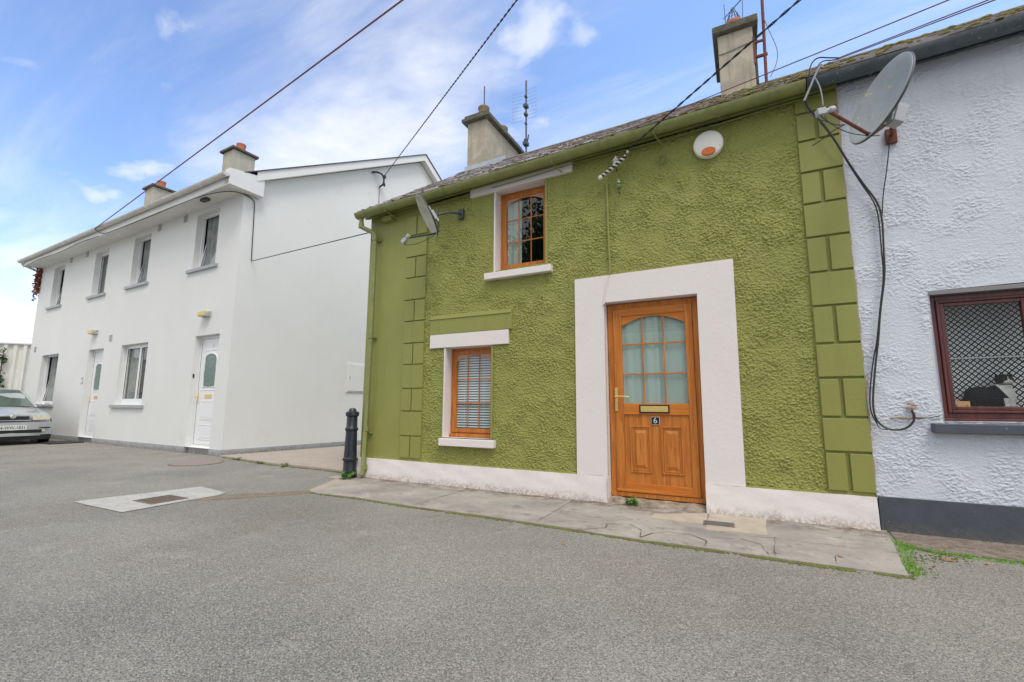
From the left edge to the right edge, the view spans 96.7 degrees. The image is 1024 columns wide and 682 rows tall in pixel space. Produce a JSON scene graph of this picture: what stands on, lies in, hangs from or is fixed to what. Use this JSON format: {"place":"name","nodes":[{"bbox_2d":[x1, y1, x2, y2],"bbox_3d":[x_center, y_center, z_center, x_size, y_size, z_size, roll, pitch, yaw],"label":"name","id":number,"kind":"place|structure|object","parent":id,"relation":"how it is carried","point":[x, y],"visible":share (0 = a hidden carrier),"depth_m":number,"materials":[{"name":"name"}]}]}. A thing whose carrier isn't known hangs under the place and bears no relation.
{"place":"outdoors","nodes":[
{"label":"outdoors","id":0,"kind":"place"},
{"bbox_2d":[220,445,360,471],"bbox_3d":[-1.859,2.667,11.663,4.429,0.055,9.119,-4,-9,27],"label":"side passage","id":1,"kind":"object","parent":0,"point":[327,458],"visible":0.26,"depth_m":8.65,"materials":[{"name":"concrete"}]},
{"bbox_2d":[0,439,1023,681],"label":"road","id":2,"kind":"structure","parent":0,"point":[322,588],"depth_m":2.50,"materials":[{"name":"grey asphalt"}]},
{"bbox_2d":[0,342,31,391],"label":"fence","id":3,"kind":"object","parent":2,"relation":"on","point":[15,367],"visible":0.57,"depth_m":14.88,"materials":[{"name":"white metal"}]},
{"bbox_2d":[0,347,7,387],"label":"ivy","id":4,"kind":"object","parent":3,"relation":"attached to","point":[2,358],"visible":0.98,"depth_m":14.67,"materials":[{"name":"green plant"}]},
{"bbox_2d":[0,388,52,441],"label":"parked car","id":5,"kind":"object","parent":2,"relation":"on","point":[21,418],"visible":1,"depth_m":11.64,"materials":[{"name":"silver metal"}]},
{"bbox_2d":[74,487,225,511],"bbox_3d":[-3.979,1.762,5.145,1.040,0.027,1.159,-4,-9,27],"label":"concrete patch","id":6,"kind":"object","parent":2,"relation":"on","point":[124,503],"visible":1,"depth_m":4.99,"materials":[{"name":"concrete"}]},
{"bbox_2d":[167,460,224,465],"bbox_3d":[-5.578,2.157,8.059,0.840,0.010,0.840,-1,-8,7],"label":"manhole cover","id":7,"kind":"object","parent":2,"relation":"on","point":[196,462],"visible":1,"depth_m":7.96,"materials":[{"name":"concrete"}]},
{"bbox_2d":[17,142,441,456],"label":"white house","id":8,"kind":"structure","parent":2,"relation":"on","point":[264,354],"depth_m":10.89,"materials":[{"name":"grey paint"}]},
{"bbox_2d":[31,268,42,300],"bbox_3d":[-15.992,-1.925,15.376,0.472,1.171,0.445,-4,-9,27],"label":"creeper","id":9,"kind":"object","parent":8,"relation":"attached to","point":[37,279],"visible":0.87,"depth_m":15.30,"materials":[{"name":"red plant"}]},
{"bbox_2d":[41,355,58,403],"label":"window","id":10,"kind":"structure","parent":8,"relation":"in","point":[52,361],"depth_m":14.41,"materials":[{"name":"white plastic"}]},
{"bbox_2d":[55,268,64,304],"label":"window","id":11,"kind":"structure","parent":8,"relation":"in","point":[62,271],"depth_m":14.88,"materials":[{"name":"white plastic"}]},
{"bbox_2d":[87,330,97,334],"bbox_3d":[-11.614,-0.242,12.604,0.300,0.120,0.135,-4,-9,29],"label":"wall lamp","id":12,"kind":"object","parent":8,"relation":"attached to","point":[92,332],"visible":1,"depth_m":12.54,"materials":[{"name":"yellow plastic"}]},
{"bbox_2d":[85,351,102,434],"bbox_3d":[-11.384,1.419,12.451,0.852,2.282,0.115,-4,-9,29],"label":"door","id":13,"kind":"structure","parent":8,"relation":"in","point":[94,389],"depth_m":12.54,"materials":[{"name":"white plastic"}]},
{"bbox_2d":[97,252,108,293],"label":"window","id":14,"kind":"structure","parent":8,"relation":"in","point":[104,258],"depth_m":13.35,"materials":[{"name":"glass"}]},
{"bbox_2d":[120,343,147,404],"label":"window","id":15,"kind":"structure","parent":8,"relation":"in","point":[134,373],"depth_m":11.71,"materials":[{"name":"white plastic"}]},
{"bbox_2d":[135,236,151,283],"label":"window","id":16,"kind":"structure","parent":8,"relation":"in","point":[142,268],"depth_m":12.17,"materials":[{"name":"glass"}]},
{"bbox_2d":[24,191,367,266],"bbox_3d":[-9.016,-2.119,11.296,15.887,1.954,0.743,-4,-9,28],"label":"gable cable","id":17,"kind":"object","parent":8,"relation":"attached to","point":[252,232],"visible":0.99,"depth_m":9.81,"materials":[{"name":"black rubber"}]},
{"bbox_2d":[197,310,210,317],"bbox_3d":[-6.661,-0.584,9.846,0.300,0.120,0.135,-4,-9,29],"label":"wall lamp","id":18,"kind":"object","parent":8,"relation":"attached to","point":[203,314],"visible":1,"depth_m":9.79,"materials":[{"name":"yellow plastic"}]},
{"bbox_2d":[200,197,210,202],"bbox_3d":[-6.784,-3.119,10.060,0.240,0.060,0.100,-4,-9,27],"label":"eave floodlight","id":19,"kind":"object","parent":8,"relation":"attached to","point":[205,199],"visible":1,"depth_m":10.02,"materials":[{"name":"metal"}]},
{"bbox_2d":[193,337,219,445],"bbox_3d":[-6.509,1.063,9.736,0.852,2.282,0.115,-4,-9,29],"label":"door","id":20,"kind":"structure","parent":8,"relation":"in","point":[205,397],"depth_m":9.79,"materials":[{"name":"white plastic"}]},
{"bbox_2d":[198,212,219,266],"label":"window","id":21,"kind":"structure","parent":8,"relation":"in","point":[208,246],"depth_m":10.64,"materials":[{"name":"glass"}]},
{"bbox_2d":[94,0,403,228],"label":"overhead cable","id":22,"kind":"object","parent":8,"relation":"attached to","point":[354,35],"visible":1,"depth_m":7.08,"materials":[{"name":"black rubber"}]},
{"bbox_2d":[346,363,364,391],"bbox_3d":[-3.976,0.943,11.610,0.050,0.720,0.520,-6,-10,36],"label":"meter box","id":23,"kind":"object","parent":8,"relation":"attached to","point":[355,378],"visible":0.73,"depth_m":11.57,"materials":[{"name":"white plastic"}]},
{"bbox_2d":[347,364,364,390],"bbox_3d":[-3.968,0.942,11.604,0.014,0.670,0.470,-6,-10,36],"label":"cabinet door","id":24,"kind":"structure","parent":23,"relation":"in","point":[356,382],"depth_m":11.59,"materials":[{"name":"white plastic"}]},
{"bbox_2d":[372,171,385,203],"bbox_3d":[-3.685,-3.156,12.375,0.253,3.072,0.339,-6,-10,37],"label":"gable bracket","id":25,"kind":"object","parent":8,"relation":"attached to","point":[384,178],"visible":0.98,"depth_m":12.57,"materials":[{"name":"black metal"}]},
{"bbox_2d":[385,0,517,174],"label":"overhead cable","id":26,"kind":"object","parent":25,"relation":"attached to","point":[504,16],"visible":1,"depth_m":7.24,"materials":[{"name":"black rubber"}]},
{"bbox_2d":[190,490,310,500],"bbox_3d":[-2.992,1.788,5.258,1.264,0.014,0.286,3,-8,-21],"label":"trench patch","id":27,"kind":"object","parent":2,"relation":"on","point":[245,495],"visible":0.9,"depth_m":5.24,"materials":[{"name":"grey asphalt"}]},
{"bbox_2d":[309,477,358,490],"bbox_3d":[-2.390,1.898,6.026,0.310,0.032,1.144,-2,-8,13],"label":"kerb strip","id":28,"kind":"object","parent":2,"relation":"on","point":[334,482],"visible":0.54,"depth_m":6.07,"materials":[{"name":"concrete"}]},
{"bbox_2d":[338,470,357,478],"bbox_3d":[-2.312,1.881,6.391,0.266,0.118,0.274,-1,-8,8],"label":"weed","id":29,"kind":"object","parent":28,"relation":"on","point":[348,476],"visible":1,"depth_m":6.37,"materials":[{"name":"green plant"}]},
{"bbox_2d":[327,408,359,478],"bbox_3d":[-2.398,1.472,6.611,0.372,0.995,0.326,-6,-10,36],"label":"bollard","id":30,"kind":"object","parent":2,"relation":"on","point":[350,458],"visible":0.96,"depth_m":6.55,"materials":[{"name":"black metal"}]},
{"bbox_2d":[221,457,972,579],"bbox_3d":[-1.540,1.833,5.584,10.588,0.015,1.324,-5,-9,33],"label":"moss","id":31,"kind":"object","parent":2,"relation":"on","point":[799,563],"visible":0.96,"depth_m":3.44,"materials":[{"name":"green plant"}]},
{"bbox_2d":[354,0,880,530],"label":"green cottage","id":32,"kind":"structure","parent":2,"relation":"on","point":[706,356],"depth_m":5.09,"materials":[{"name":"paint"}]},
{"bbox_2d":[401,193,463,244],"bbox_3d":[-1.130,-1.605,6.155,0.696,0.633,0.690,-4,-9,27],"label":"satellite dish","id":33,"kind":"object","parent":32,"relation":"attached to","point":[429,216],"visible":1,"depth_m":6.12,"materials":[{"name":"metal"}]},
{"bbox_2d":[449,347,490,437],"bbox_3d":[-0.511,0.680,6.086,0.715,1.185,0.090,-4,-9,27],"label":"window","id":34,"kind":"structure","parent":32,"relation":"in","point":[457,354],"depth_m":6.12,"materials":[{"name":"brown wood"}]},
{"bbox_2d":[501,185,544,269],"bbox_3d":[0.177,-1.473,6.034,0.720,1.132,0.099,-4,-9,27],"label":"window","id":35,"kind":"structure","parent":32,"relation":"in","point":[511,204],"depth_m":6.12,"materials":[{"name":"brown wood"}]},
{"bbox_2d":[512,80,536,152],"bbox_3d":[0.299,-4.585,10.023,0.600,2.550,0.158,-4,-9,27],"label":"tv aerial","id":36,"kind":"object","parent":32,"relation":"attached to","point":[525,141],"visible":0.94,"depth_m":10.07,"materials":[{"name":"metal"}]},
{"bbox_2d":[603,182,610,304],"bbox_3d":[1.092,-1.145,5.294,0.106,1.474,0.028,-3,-8,21],"label":"wall conduit","id":37,"kind":"object","parent":32,"relation":"attached to","point":[608,235],"depth_m":5.28,"materials":[{"name":"green paint"}]},
{"bbox_2d":[394,94,820,215],"bbox_3d":[0.616,-2.086,5.654,5.400,0.335,0.033,-4,-9,27],"label":"eave cable","id":38,"kind":"object","parent":32,"relation":"attached to","point":[635,147],"visible":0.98,"depth_m":5.12,"materials":[{"name":"green paint"}]},
{"bbox_2d":[598,150,628,179],"bbox_3d":[1.171,-2.029,5.259,0.379,0.270,0.049,-5,-9,32],"label":"taped cable end","id":39,"kind":"object","parent":32,"relation":"attached to","point":[600,177],"visible":1,"depth_m":5.25,"materials":[{"name":"white plastic"}]},
{"bbox_2d":[612,156,618,170],"bbox_3d":[1.206,-2.068,5.287,0.080,0.169,0.080,3,-8,-17],"label":"insulator","id":40,"kind":"object","parent":32,"relation":"attached to","point":[615,159],"visible":0.76,"depth_m":5.27,"materials":[{"name":"white ceramic"}]},
{"bbox_2d":[615,179,621,194],"bbox_3d":[1.227,-1.783,5.236,0.080,0.169,0.080,3,-8,-17],"label":"insulator","id":41,"kind":"object","parent":32,"relation":"attached to","point":[618,183],"visible":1,"depth_m":5.22,"materials":[{"name":"green glass"}]},
{"bbox_2d":[613,303,700,497],"bbox_3d":[1.537,0.614,4.934,0.854,2.019,0.119,-4,-9,27],"label":"door","id":42,"kind":"structure","parent":32,"relation":"in","point":[657,443],"depth_m":4.95,"materials":[{"name":"brown wood"}]},
{"bbox_2d":[693,130,723,158],"bbox_3d":[2.103,-2.109,4.878,0.302,0.302,0.076,-4,-9,27],"label":"alarm box","id":43,"kind":"object","parent":32,"relation":"attached to","point":[708,145],"visible":1,"depth_m":4.85,"materials":[{"name":"white plastic"}]},
{"bbox_2d":[627,0,800,149],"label":"overhead cable","id":44,"kind":"object","parent":32,"relation":"attached to","point":[734,56],"visible":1,"depth_m":3.94,"materials":[{"name":"black rubber"}]},
{"bbox_2d":[753,0,777,82],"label":"aerial mast","id":45,"kind":"object","parent":32,"relation":"attached to","point":[764,54],"visible":0.83,"depth_m":6.74,"materials":[{"name":"metal"}]},
{"bbox_2d":[634,0,948,127],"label":"overhead cable","id":46,"kind":"object","parent":32,"relation":"attached to","point":[805,58],"visible":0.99,"depth_m":3.67,"materials":[{"name":"black rubber"}]},
{"bbox_2d":[610,5,1023,544],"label":"grey cottage","id":47,"kind":"structure","parent":2,"relation":"on","point":[952,323],"depth_m":3.92,"materials":[{"name":"grey paint"}]},
{"bbox_2d":[803,57,844,145],"bbox_3d":[2.852,-2.204,4.164,0.302,0.938,0.210,-4,-9,27],"label":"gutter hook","id":48,"kind":"object","parent":47,"relation":"attached to","point":[820,65],"visible":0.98,"depth_m":4.25,"materials":[{"name":"metal"}]},
{"bbox_2d":[839,0,988,57],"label":"overhead cable","id":49,"kind":"object","parent":48,"relation":"attached to","point":[919,26],"visible":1,"depth_m":3.30,"materials":[{"name":"black rubber"}]},
{"bbox_2d":[839,0,994,58],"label":"overhead cable","id":50,"kind":"object","parent":48,"relation":"attached to","point":[923,26],"visible":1,"depth_m":3.28,"materials":[{"name":"black rubber"}]},
{"bbox_2d":[814,51,915,144],"bbox_3d":[3.006,-1.992,3.952,0.696,0.670,0.870,-4,-9,27],"label":"satellite dish","id":51,"kind":"object","parent":47,"relation":"attached to","point":[880,105],"visible":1,"depth_m":3.82,"materials":[{"name":"grey metal"}]},
{"bbox_2d":[805,101,938,430],"bbox_3d":[3.205,-0.796,4.112,0.755,3.156,0.052,-3,-8,20],"label":"wall cable","id":52,"kind":"object","parent":47,"relation":"attached to","point":[882,242],"depth_m":4.05,"materials":[{"name":"black rubber"}]},
{"bbox_2d":[890,402,924,418],"bbox_3d":[3.363,0.593,3.876,0.244,0.148,0.020,-4,-9,27],"label":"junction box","id":53,"kind":"object","parent":47,"relation":"attached to","point":[909,408],"visible":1,"depth_m":3.86,"materials":[{"name":"beige plastic"}]},
{"bbox_2d":[955,401,970,406],"bbox_3d":[3.838,0.547,3.888,0.110,0.062,0.022,-4,-9,27],"label":"card box","id":54,"kind":"object","parent":47,"relation":"on","point":[962,403],"visible":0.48,"depth_m":3.88,"materials":[{"name":"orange cardboard"}]},
{"bbox_2d":[929,289,1023,421],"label":"window","id":55,"kind":"structure","parent":47,"relation":"in","point":[951,412],"depth_m":3.88,"materials":[{"name":"wood"}]},
{"bbox_2d":[963,373,1017,406],"bbox_3d":[4.072,0.432,3.905,0.340,0.304,0.182,-4,-9,27],"label":"cat","id":56,"kind":"object","parent":47,"relation":"on","point":[1001,392],"visible":0.85,"depth_m":3.84},
{"bbox_2d":[886,539,1023,577],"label":"grass","id":57,"kind":"structure","parent":2,"relation":"on","point":[903,549],"depth_m":3.19,"materials":[{"name":"green plant"}]},
{"bbox_2d":[890,531,1023,561],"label":"verge","id":58,"kind":"structure","parent":2,"relation":"on","point":[1000,551],"depth_m":3.43,"materials":[{"name":"grey concrete"}]},
{"bbox_2d":[0,0,1023,342],"label":"sky","id":59,"kind":"structure","parent":0,"point":[101,100],"materials":[{"name":"blue"}]},
{"bbox_2d":[311,477,908,575],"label":"footpath","id":60,"kind":"structure","parent":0,"point":[858,555],"depth_m":3.99,"materials":[{"name":"concrete"}]},
{"bbox_2d":[623,497,639,504],"bbox_3d":[1.249,1.679,4.773,0.177,0.085,0.148,-4,-9,27],"label":"weed","id":61,"kind":"object","parent":60,"relation":"on","point":[634,500],"visible":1,"depth_m":4.75,"materials":[{"name":"green plant"}]},
{"bbox_2d":[391,480,895,562],"bbox_3d":[0.454,1.678,4.518,5.301,0.001,1.136,-4,-9,27],"label":"footpath crack","id":62,"kind":"object","parent":60,"relation":"on","point":[651,526],"visible":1,"depth_m":3.74,"materials":[{"name":"black concrete"}]},
{"bbox_2d":[651,513,767,535],"bbox_3d":[1.773,1.633,4.131,0.960,0.007,0.640,-4,-9,27],"label":"apron","id":63,"kind":"object","parent":60,"relation":"on","point":[749,525],"visible":0.97,"depth_m":4.13,"materials":[{"name":"beige concrete"}]},
{"bbox_2d":[703,520,734,527],"bbox_3d":[1.823,1.609,4.012,0.250,0.008,0.150,-3,-9,24],"label":"meter cover","id":64,"kind":"object","parent":63,"relation":"on","point":[717,523],"visible":1,"depth_m":4.00,"materials":[{"name":"metal"}]}
]}

